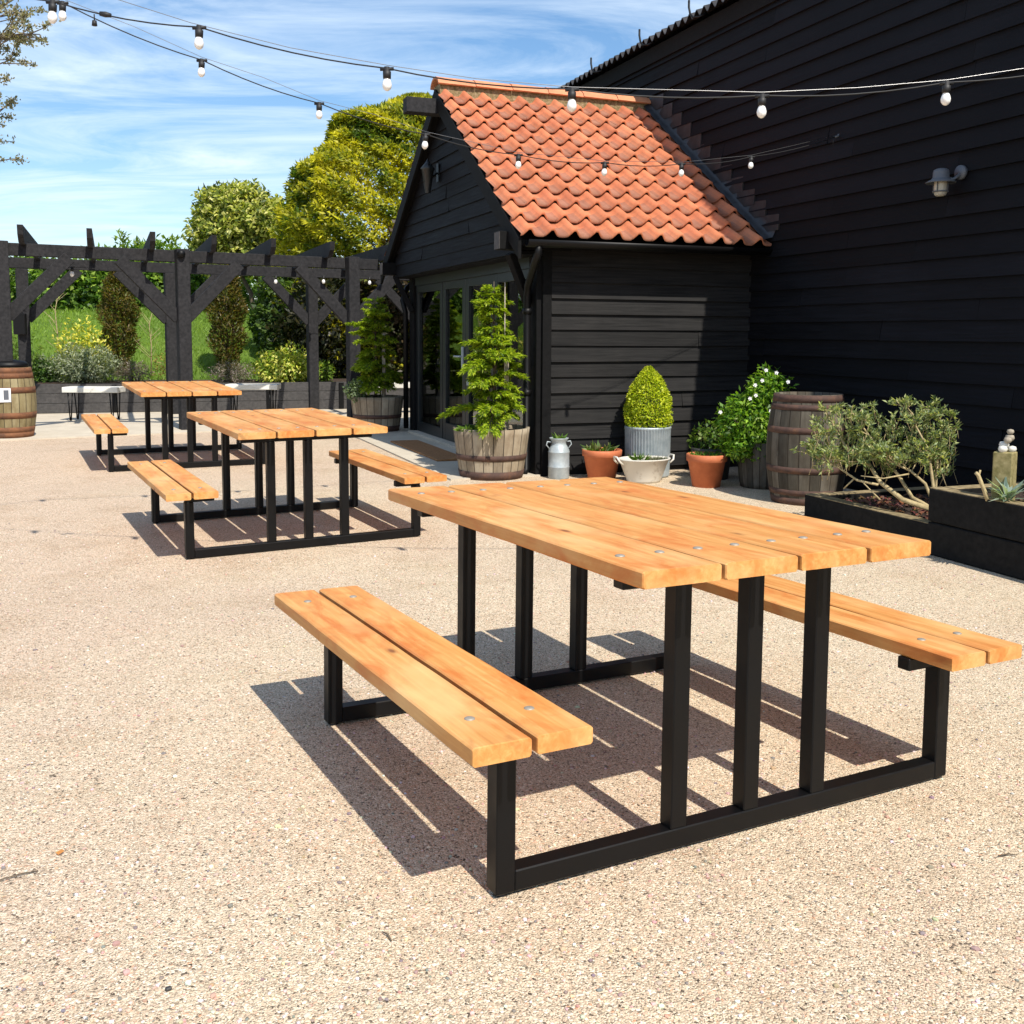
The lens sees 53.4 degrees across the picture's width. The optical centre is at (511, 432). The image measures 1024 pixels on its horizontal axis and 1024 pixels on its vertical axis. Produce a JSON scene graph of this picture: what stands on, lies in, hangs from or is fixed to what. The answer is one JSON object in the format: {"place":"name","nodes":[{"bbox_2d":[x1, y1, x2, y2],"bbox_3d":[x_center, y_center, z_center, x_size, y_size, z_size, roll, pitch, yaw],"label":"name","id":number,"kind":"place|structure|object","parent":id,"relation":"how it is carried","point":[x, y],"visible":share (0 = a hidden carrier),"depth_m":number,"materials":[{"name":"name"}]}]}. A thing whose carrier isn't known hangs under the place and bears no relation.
{"place":"outdoors","nodes":[
{"label":"outdoors","id":0,"kind":"place"},
{"bbox_2d":[12,306,344,380],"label":"lawn","id":1,"kind":"structure","parent":0,"point":[198,365],"depth_m":20.58,"materials":[{"name":"green plant"}]},
{"bbox_2d":[9,256,84,306],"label":"laurel bush","id":2,"kind":"object","parent":1,"relation":"on","point":[12,271],"visible":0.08,"depth_m":24.30,"materials":[{"name":"green plant"}]},
{"bbox_2d":[10,257,102,311],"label":"laurel bush","id":3,"kind":"object","parent":1,"relation":"on","point":[62,304],"visible":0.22,"depth_m":23.77,"materials":[{"name":"green plant"}]},
{"bbox_2d":[46,293,66,363],"bbox_3d":[-8.199,-1.738,18.325,0.560,1.564,0.335,3,6,29],"label":"sapling","id":4,"kind":"object","parent":1,"relation":"on","point":[57,332],"visible":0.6,"depth_m":18.30,"materials":[{"name":"brown plant"}]},
{"bbox_2d":[57,228,162,309],"bbox_3d":[-9.551,-3.683,24.529,2.560,2.514,2.333,0,6,0],"label":"laurel bush","id":5,"kind":"object","parent":1,"relation":"on","point":[103,275],"visible":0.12,"depth_m":24.02,"materials":[{"name":"green plant"}]},
{"bbox_2d":[94,271,142,376],"bbox_3d":[-7.147,-2.025,18.504,0.854,2.117,0.843,0,6,0],"label":"columnar conifer","id":6,"kind":"object","parent":1,"relation":"on","point":[124,307],"visible":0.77,"depth_m":18.34,"materials":[{"name":"green plant"}]},
{"bbox_2d":[136,311,159,377],"bbox_3d":[-6.600,-1.626,18.541,0.483,1.316,0.501,0,6,0],"label":"sapling","id":7,"kind":"object","parent":1,"relation":"on","point":[150,336],"visible":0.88,"depth_m":18.54,"materials":[{"name":"brown plant"}]},
{"bbox_2d":[99,233,197,310],"bbox_3d":[-8.783,-3.598,24.506,2.436,2.482,2.341,0,6,0],"label":"laurel bush","id":8,"kind":"object","parent":1,"relation":"on","point":[159,245],"visible":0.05,"depth_m":24.11,"materials":[{"name":"green plant"}]},
{"bbox_2d":[134,234,241,312],"bbox_3d":[-8.015,-3.659,24.799,2.852,2.351,2.227,0,6,0],"label":"laurel bush","id":9,"kind":"object","parent":1,"relation":"on","point":[195,280],"visible":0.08,"depth_m":24.23,"materials":[{"name":"green plant"}]},
{"bbox_2d":[160,274,257,310],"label":"laurel bush","id":10,"kind":"object","parent":1,"relation":"on","point":[250,282],"visible":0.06,"depth_m":25.14,"materials":[{"name":"green plant"}]},
{"bbox_2d":[205,264,249,376],"bbox_3d":[-5.293,-2.119,18.880,0.886,2.249,0.860,0,6,0],"label":"columnar conifer","id":11,"kind":"object","parent":1,"relation":"on","point":[227,343],"visible":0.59,"depth_m":18.77,"materials":[{"name":"green plant"}]},
{"bbox_2d":[180,178,286,315],"bbox_3d":[-6.126,-4.047,23.259,2.745,3.552,2.305,0,6,0],"label":"variegated holly","id":12,"kind":"object","parent":1,"relation":"on","point":[235,217],"visible":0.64,"depth_m":22.57,"materials":[{"name":"green plant"}]},
{"bbox_2d":[245,276,302,358],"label":"ivy bush","id":13,"kind":"object","parent":1,"relation":"on","point":[261,305],"visible":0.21,"depth_m":20.02,"materials":[{"name":"green plant"}]},
{"bbox_2d":[259,91,432,378],"bbox_3d":[-1.986,-4.100,21.383,6.980,6.132,6.315,0,6,0],"label":"golden conifer","id":14,"kind":"object","parent":1,"relation":"on","point":[316,195],"visible":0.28,"depth_m":19.47,"materials":[{"name":"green plant"}]},
{"bbox_2d":[0,408,539,480],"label":"pavement","id":15,"kind":"structure","parent":0,"point":[55,426],"depth_m":13.24,"materials":[{"name":"concrete"}]},
{"bbox_2d":[0,367,36,438],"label":"barrel","id":16,"kind":"object","parent":15,"relation":"on","point":[18,414],"visible":0.97,"depth_m":12.43,"materials":[{"name":"brown wood"}]},
{"bbox_2d":[0,388,10,401],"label":"notice","id":17,"kind":"object","parent":16,"relation":"attached to","point":[5,394],"visible":1,"depth_m":12.31,"materials":[{"name":"white paper"}]},
{"bbox_2d":[0,359,28,367],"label":"domed cover","id":18,"kind":"object","parent":16,"relation":"on","point":[14,363],"visible":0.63,"depth_m":12.43,"materials":[{"name":"black"}]},
{"bbox_2d":[0,0,60,164],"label":"budding tree","id":19,"kind":"object","parent":15,"relation":"on","point":[8,34],"visible":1,"depth_m":13.65,"materials":[{"name":"green plant"}]},
{"bbox_2d":[62,386,125,420],"bbox_3d":[-6.123,-0.432,14.931,0.800,0.489,0.340,0,6,-2],"label":"slab bench","id":20,"kind":"object","parent":15,"relation":"on","point":[114,390],"visible":0.91,"depth_m":14.79,"materials":[{"name":"white stone"}]},
{"bbox_2d":[0,224,409,429],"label":"pergola","id":21,"kind":"object","parent":15,"relation":"on","point":[176,308],"visible":0.79,"depth_m":14.64,"materials":[{"name":"black wood"}]},
{"bbox_2d":[39,266,380,284],"bbox_3d":[-3.958,-2.312,15.284,0.797,0.247,6.306,6,8,44],"label":"string light","id":22,"kind":"object","parent":21,"relation":"hanging from","point":[275,280],"visible":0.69,"depth_m":15.54,"materials":[{"name":"black rubber"}]},
{"bbox_2d":[34,378,409,412],"bbox_3d":[-6.053,-0.646,17.349,9.704,0.461,1.555,-1,6,-17],"label":"long planter","id":23,"kind":"object","parent":15,"relation":"on","point":[295,394],"visible":0.35,"depth_m":17.00,"materials":[{"name":"wood"}]},
{"bbox_2d":[12,336,44,378],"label":"leafy plant","id":24,"kind":"object","parent":23,"relation":"on","point":[16,352],"visible":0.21,"depth_m":17.15,"materials":[{"name":"green plant"}]},
{"bbox_2d":[32,355,61,382],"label":"leafy plant","id":25,"kind":"object","parent":23,"relation":"in","point":[42,375],"visible":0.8,"depth_m":17.22,"materials":[{"name":"green plant"}]},
{"bbox_2d":[51,315,111,380],"bbox_3d":[-7.566,-1.342,17.803,1.062,1.440,1.024,0,6,0],"label":"golden euonymus","id":26,"kind":"object","parent":23,"relation":"on","point":[88,335],"visible":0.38,"depth_m":17.76,"materials":[{"name":"yellow plant"}]},
{"bbox_2d":[38,341,126,383],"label":"grey shrub","id":27,"kind":"object","parent":23,"relation":"on","point":[93,371],"visible":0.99,"depth_m":17.19,"materials":[{"name":"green plant"}]},
{"bbox_2d":[110,358,153,382],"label":"heather","id":28,"kind":"object","parent":23,"relation":"on","point":[126,375],"visible":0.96,"depth_m":17.43,"materials":[{"name":"green plant"}]},
{"bbox_2d":[149,351,165,379],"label":"golden twigs","id":29,"kind":"object","parent":23,"relation":"on","point":[164,362],"visible":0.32,"depth_m":18.10,"materials":[{"name":"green plant"}]},
{"bbox_2d":[201,358,261,382],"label":"heather","id":30,"kind":"object","parent":23,"relation":"on","point":[232,378],"visible":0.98,"depth_m":17.71,"materials":[{"name":"grey plant"}]},
{"bbox_2d":[246,341,322,381],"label":"variegated shrub","id":31,"kind":"object","parent":23,"relation":"on","point":[281,365],"visible":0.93,"depth_m":17.78,"materials":[{"name":"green plant"}]},
{"bbox_2d":[319,359,335,381],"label":"leafy plant","id":32,"kind":"object","parent":23,"relation":"on","point":[327,376],"visible":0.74,"depth_m":18.14,"materials":[{"name":"green plant"}]},
{"bbox_2d":[225,383,280,409],"bbox_3d":[-4.043,-0.519,15.927,0.800,0.489,0.340,0,6,-3],"label":"slab bench","id":33,"kind":"object","parent":15,"relation":"on","point":[269,387],"visible":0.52,"depth_m":15.76,"materials":[{"name":"white stone"}]},
{"bbox_2d":[351,394,402,431],"bbox_3d":[-1.814,-0.265,13.700,0.709,0.460,0.710,2,6,15],"label":"half barrel planter","id":34,"kind":"object","parent":15,"relation":"on","point":[386,411],"visible":0.69,"depth_m":13.42,"materials":[{"name":"brown wood"}]},
{"bbox_2d":[342,378,370,403],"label":"grey herb","id":35,"kind":"object","parent":34,"relation":"in","point":[351,389],"visible":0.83,"depth_m":13.42,"materials":[{"name":"green plant"}]},
{"bbox_2d":[346,297,402,397],"bbox_3d":[-1.825,-1.126,13.616,0.818,1.410,0.918,0,6,0],"label":"fir tree","id":36,"kind":"object","parent":34,"relation":"in","point":[380,377],"visible":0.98,"depth_m":13.50,"materials":[{"name":"green plant"}]},
{"bbox_2d":[380,382,409,394],"bbox_3d":[-1.810,-0.575,16.623,0.800,0.489,0.340,-1,6,-11],"label":"slab bench","id":37,"kind":"object","parent":15,"relation":"on","point":[398,386],"visible":0.01,"depth_m":16.43,"materials":[{"name":"white stone"}]},
{"bbox_2d":[390,440,456,460],"bbox_3d":[-0.954,0.188,11.360,0.340,0.018,1.960,-2,6,-21],"label":"doormat","id":38,"kind":"object","parent":15,"relation":"on","point":[435,453],"visible":0.82,"depth_m":11.21,"materials":[{"name":"brown fabric"}]},
{"bbox_2d":[453,424,529,480],"bbox_3d":[-0.191,0.175,9.421,0.710,0.460,0.709,-3,6,-29],"label":"half barrel planter","id":39,"kind":"object","parent":15,"relation":"on","point":[489,457],"visible":0.94,"depth_m":9.15,"materials":[{"name":"brown wood"}]},
{"bbox_2d":[453,423,492,431],"bbox_3d":[-0.320,-0.049,9.254,0.412,0.066,0.393,-5,8,-44],"label":"ivy trail","id":40,"kind":"object","parent":39,"relation":"on","point":[466,427],"visible":0.51,"depth_m":9.20,"materials":[{"name":"green plant"}]},
{"bbox_2d":[435,282,528,439],"bbox_3d":[-0.263,-0.673,9.274,0.891,1.403,0.898,0,6,0],"label":"fir tree","id":41,"kind":"object","parent":39,"relation":"in","point":[498,407],"visible":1,"depth_m":9.21,"materials":[{"name":"green plant"}]},
{"bbox_2d":[0,0,713,309],"label":"sky","id":42,"kind":"structure","parent":0,"point":[116,129],"materials":[{"name":"blue"}]},
{"bbox_2d":[0,391,1023,1023],"bbox_3d":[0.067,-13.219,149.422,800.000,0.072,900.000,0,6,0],"label":"ground","id":43,"kind":"structure","parent":0,"point":[70,485],"depth_m":2.85,"materials":[{"name":"beige gravel"}]},
{"bbox_2d":[0,870,37,880],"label":"twig","id":44,"kind":"object","parent":43,"relation":"on","point":[18,874],"visible":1,"depth_m":2.42,"materials":[{"name":"wood"}]},
{"bbox_2d":[165,986,171,991],"bbox_3d":[-0.673,1.088,1.993,0.012,0.007,0.010,-3,7,-34],"label":"dark stone","id":45,"kind":"object","parent":43,"relation":"on","point":[168,988],"visible":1,"depth_m":1.99,"materials":[{"name":"grey stone"}]},
{"bbox_2d":[81,381,264,471],"bbox_3d":[-3.414,-0.101,10.464,1.764,0.768,1.558,-2,7,-27],"label":"picnic table","id":46,"kind":"object","parent":43,"relation":"on","point":[111,425],"visible":0.77,"depth_m":10.03,"materials":[{"name":"brown wood"}]},
{"bbox_2d":[127,408,446,559],"bbox_3d":[-1.563,0.283,6.900,1.764,0.768,1.558,-3,7,-28],"label":"picnic table","id":47,"kind":"object","parent":43,"relation":"on","point":[168,480],"visible":0.99,"depth_m":6.53,"materials":[{"name":"brown wood"}]},
{"bbox_2d":[264,256,408,378],"bbox_3d":[-3.032,-1.863,19.494,3.358,3.144,1.799,0,6,0],"label":"yew bush","id":48,"kind":"object","parent":43,"relation":"on","point":[294,320],"visible":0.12,"depth_m":19.08,"materials":[{"name":"green plant"}]},
{"bbox_2d":[340,220,409,380],"bbox_3d":[-1.756,-2.383,18.984,3.062,3.701,1.845,0,6,0],"label":"copper bush","id":49,"kind":"object","parent":43,"relation":"on","point":[396,317],"visible":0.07,"depth_m":18.66,"materials":[{"name":"green plant"}]},
{"bbox_2d":[546,437,571,478],"bbox_3d":[0.430,0.230,9.344,0.198,0.372,0.198,3,6,24],"label":"milk churn","id":50,"kind":"object","parent":43,"relation":"on","point":[558,459],"visible":1,"depth_m":9.27,"materials":[{"name":"metal"}]},
{"bbox_2d":[552,432,567,438],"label":"seedling","id":51,"kind":"object","parent":50,"relation":"in","point":[555,436],"visible":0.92,"depth_m":9.31,"materials":[{"name":"green plant"}]},
{"bbox_2d":[380,76,779,476],"bbox_3d":[0.221,-1.861,11.607,2.932,4.106,5.344,-2,6,-21],"label":"timber hut","id":52,"kind":"object","parent":43,"relation":"on","point":[617,279],"visible":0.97,"depth_m":9.96,"materials":[{"name":"black painted timber"},{"name":"clay"},{"name":"glass"}]},
{"bbox_2d":[420,159,438,193],"bbox_3d":[-0.919,-2.856,11.318,0.206,0.380,0.147,-2,6,-21],"label":"wall lantern","id":53,"kind":"object","parent":52,"relation":"attached to","point":[427,168],"depth_m":11.28,"materials":[{"name":"black metal"}]},
{"bbox_2d":[416,282,442,438],"bbox_3d":[-1.020,-0.920,12.815,0.060,1.880,1.160,-2,6,-21],"label":"window","id":54,"kind":"structure","parent":52,"relation":"in","point":[429,297],"depth_m":12.85,"materials":[{"name":"black glass"}]},
{"bbox_2d":[443,279,465,441],"bbox_3d":[-0.692,-0.825,11.848,0.146,1.880,0.870,-2,6,-21],"label":"door","id":55,"kind":"structure","parent":52,"relation":"in","point":[454,292],"depth_m":11.94,"materials":[{"name":"black glass"}]},
{"bbox_2d":[466,274,493,423],"bbox_3d":[-0.332,-0.741,11.005,0.072,1.880,0.950,-2,6,-21],"label":"door","id":56,"kind":"structure","parent":52,"relation":"in","point":[474,283],"depth_m":11.24,"materials":[{"name":"black glass"}]},
{"bbox_2d":[494,269,528,424],"bbox_3d":[0.026,-0.648,10.070,0.060,1.880,1.040,-2,6,-21],"label":"window","id":57,"kind":"structure","parent":52,"relation":"in","point":[516,318],"depth_m":10.04,"materials":[{"name":"black glass"}]},
{"bbox_2d":[582,447,621,478],"bbox_3d":[0.823,0.285,9.327,0.368,0.270,0.368,-2,6,-21],"label":"terracotta pot","id":58,"kind":"object","parent":43,"relation":"on","point":[600,464],"visible":0.78,"depth_m":9.20,"materials":[{"name":"ceramic"}]},
{"bbox_2d":[581,440,618,450],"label":"seedling","id":59,"kind":"object","parent":58,"relation":"on","point":[598,446],"visible":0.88,"depth_m":9.30,"materials":[{"name":"green plant"}]},
{"bbox_2d":[613,453,674,483],"bbox_3d":[1.183,0.319,9.133,0.588,0.243,0.367,-2,6,-21],"label":"enamel tub","id":60,"kind":"object","parent":43,"relation":"on","point":[641,471],"visible":0.89,"depth_m":9.01,"materials":[{"name":"metal"}]},
{"bbox_2d":[628,453,650,459],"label":"seedling","id":61,"kind":"object","parent":60,"relation":"on","point":[638,457],"visible":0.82,"depth_m":9.12,"materials":[{"name":"green plant"}]},
{"bbox_2d":[648,456,670,459],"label":"seedling","id":62,"kind":"object","parent":60,"relation":"on","point":[655,458],"visible":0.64,"depth_m":9.14,"materials":[{"name":"green plant"}]},
{"bbox_2d":[624,424,670,477],"bbox_3d":[1.267,0.169,9.528,0.436,0.468,0.436,-2,6,-21],"label":"zinc tub","id":63,"kind":"object","parent":43,"relation":"on","point":[651,441],"visible":0.57,"depth_m":9.35,"materials":[{"name":"metal"}]},
{"bbox_2d":[623,366,673,428],"bbox_3d":[1.270,-0.324,9.475,0.487,0.619,0.488,0,6,0],"label":"topiary cone","id":64,"kind":"object","parent":63,"relation":"in","point":[660,390],"visible":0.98,"depth_m":9.37,"materials":[{"name":"green plant"}]},
{"bbox_2d":[274,477,1021,896],"bbox_3d":[0.332,0.621,3.197,1.764,0.768,1.558,-2,5,-28],"label":"picnic table","id":65,"kind":"object","parent":43,"relation":"on","point":[466,703],"visible":1,"depth_m":2.75,"materials":[{"name":"brown wood"}]},
{"bbox_2d":[686,452,727,487],"bbox_3d":[1.698,0.325,8.892,0.356,0.285,0.356,-2,6,-21],"label":"terracotta pot","id":66,"kind":"object","parent":43,"relation":"on","point":[706,471],"visible":0.9,"depth_m":8.77,"materials":[{"name":"ceramic"}]},
{"bbox_2d":[689,449,723,455],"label":"seedling","id":67,"kind":"object","parent":66,"relation":"on","point":[705,453],"visible":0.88,"depth_m":8.87,"materials":[{"name":"green plant"}]},
{"bbox_2d":[691,445,730,479],"bbox_3d":[1.844,0.276,9.400,0.384,0.285,0.384,-2,6,-21],"label":"dark pot","id":68,"kind":"object","parent":43,"relation":"on","point":[725,471],"visible":0.3,"depth_m":9.29,"materials":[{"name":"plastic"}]},
{"bbox_2d":[687,419,725,449],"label":"young rose","id":69,"kind":"object","parent":68,"relation":"in","point":[707,435],"visible":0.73,"depth_m":9.34,"materials":[{"name":"green plant"}]},
{"bbox_2d":[737,443,768,489],"bbox_3d":[2.189,0.270,8.887,0.470,0.400,0.470,-2,6,-21],"label":"wooden tub","id":70,"kind":"object","parent":43,"relation":"on","point":[752,475],"visible":0.41,"depth_m":8.71,"materials":[{"name":"grey wood"}]},
{"bbox_2d":[709,361,798,462],"bbox_3d":[2.087,-0.163,8.775,0.742,0.911,0.523,0,6,0],"label":"flowering bush","id":71,"kind":"object","parent":70,"relation":"in","point":[740,424],"visible":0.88,"depth_m":8.70,"materials":[{"name":"green plant"}]},
{"bbox_2d":[558,0,1023,490],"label":"barn","id":72,"kind":"structure","parent":43,"relation":"on","point":[881,272],"depth_m":8.35,"materials":[{"name":"black wood"}]},
{"bbox_2d":[39,0,1023,117],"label":"string light","id":73,"kind":"object","parent":72,"relation":"hanging from","point":[52,18],"visible":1,"depth_m":4.48,"materials":[{"name":"black rubber"}]},
{"bbox_2d":[92,11,111,26],"bbox_3d":[-1.840,-1.857,4.563,0.089,0.063,0.026,0,6,0],"label":"cable connector","id":74,"kind":"object","parent":73,"relation":"hanging from","point":[103,14],"visible":1,"depth_m":4.55,"materials":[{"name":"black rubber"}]},
{"bbox_2d":[925,165,967,196],"bbox_3d":[3.178,-1.858,7.514,0.233,0.223,0.235,-2,6,-21],"label":"wall lamp","id":75,"kind":"object","parent":72,"relation":"attached to","point":[941,180],"visible":1,"depth_m":7.48,"materials":[{"name":"grey metal"}]},
{"bbox_3d":[2.799,-2.526,8.769,0.105,0.105,0.042,-2,6,-21],"label":"wall hook","id":76,"kind":"object","parent":72,"relation":"attached to","visible":0},
{"bbox_2d":[57,0,834,176],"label":"string light","id":77,"kind":"object","parent":76,"relation":"hanging from","point":[62,15],"visible":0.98,"depth_m":6.60,"materials":[{"name":"black rubber"}]},
{"bbox_2d":[766,392,847,505],"bbox_3d":[2.344,0.116,8.098,0.623,0.860,0.624,3,6,27],"label":"barrel","id":78,"kind":"object","parent":43,"relation":"on","point":[791,481],"visible":0.73,"depth_m":7.87,"materials":[{"name":"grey wood"}]},
{"bbox_2d":[804,486,930,539],"bbox_3d":[2.854,0.568,6.961,1.137,0.182,1.235,-2,6,-21],"label":"raised bed","id":79,"kind":"object","parent":43,"relation":"on","point":[888,512],"visible":0.48,"depth_m":6.95,"materials":[{"name":"wood"}]},
{"bbox_2d":[790,394,961,510],"bbox_3d":[2.392,0.103,6.764,1.096,0.741,0.664,2,6,21],"label":"leaning shrub","id":80,"kind":"object","parent":79,"relation":"on","point":[930,449],"visible":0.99,"depth_m":6.69,"materials":[{"name":"green plant"}]},
{"bbox_2d":[927,482,1023,579],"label":"raised bed","id":81,"kind":"object","parent":43,"relation":"on","point":[969,525],"visible":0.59,"depth_m":5.81,"materials":[{"name":"wood"}]},
{"bbox_2d":[974,470,988,500],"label":"cut branch","id":82,"kind":"object","parent":81,"relation":"on","point":[983,488],"visible":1,"depth_m":5.72,"materials":[{"name":"beige plant"}]},
{"bbox_2d":[991,450,1017,499],"bbox_3d":[2.789,0.255,5.770,0.104,0.300,0.104,5,7,40],"label":"timber stump","id":83,"kind":"object","parent":81,"relation":"on","point":[1004,465],"visible":0.54,"depth_m":5.73,"materials":[{"name":"beige wood"}]},
{"bbox_2d":[998,446,1007,451],"bbox_3d":[2.765,0.092,5.734,0.052,0.042,0.049,0,6,0],"label":"pebble","id":84,"kind":"object","parent":83,"relation":"on","point":[1002,448],"visible":1,"depth_m":5.72,"materials":[{"name":"white stone"}]},
{"bbox_2d":[999,441,1008,447],"bbox_3d":[2.790,0.068,5.772,0.056,0.045,0.053,0,6,0],"label":"pebble","id":85,"kind":"object","parent":83,"relation":"on","point":[1002,443],"visible":0.76,"depth_m":5.75,"materials":[{"name":"white stone"}]},
{"bbox_2d":[1004,437,1011,442],"bbox_3d":[2.795,0.042,5.740,0.044,0.035,0.042,0,6,0],"label":"pebble","id":86,"kind":"object","parent":85,"relation":"on","point":[1007,439],"visible":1,"depth_m":5.72,"materials":[{"name":"grey stone"}]},
{"bbox_2d":[1005,434,1014,440],"bbox_3d":[2.820,0.029,5.769,0.052,0.042,0.049,0,6,0],"label":"pebble","id":87,"kind":"object","parent":85,"relation":"on","point":[1012,437],"visible":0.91,"depth_m":5.75,"materials":[{"name":"grey stone"}]},
{"bbox_2d":[1007,429,1013,434],"bbox_3d":[2.820,-0.006,5.760,0.040,0.032,0.038,0,6,0],"label":"pebble","id":88,"kind":"object","parent":87,"relation":"on","point":[1010,431],"visible":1,"depth_m":5.75,"materials":[{"name":"grey stone"}]},
{"bbox_2d":[1008,446,1016,451],"bbox_3d":[2.820,0.092,5.739,0.048,0.038,0.046,0,6,0],"label":"pebble","id":89,"kind":"object","parent":83,"relation":"on","point":[1012,448],"visible":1,"depth_m":5.72,"materials":[{"name":"white stone"}]},
{"bbox_2d":[986,477,1023,501],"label":"silver succulent","id":90,"kind":"object","parent":81,"relation":"on","point":[1010,493],"visible":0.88,"depth_m":5.66,"materials":[{"name":"green plant"}]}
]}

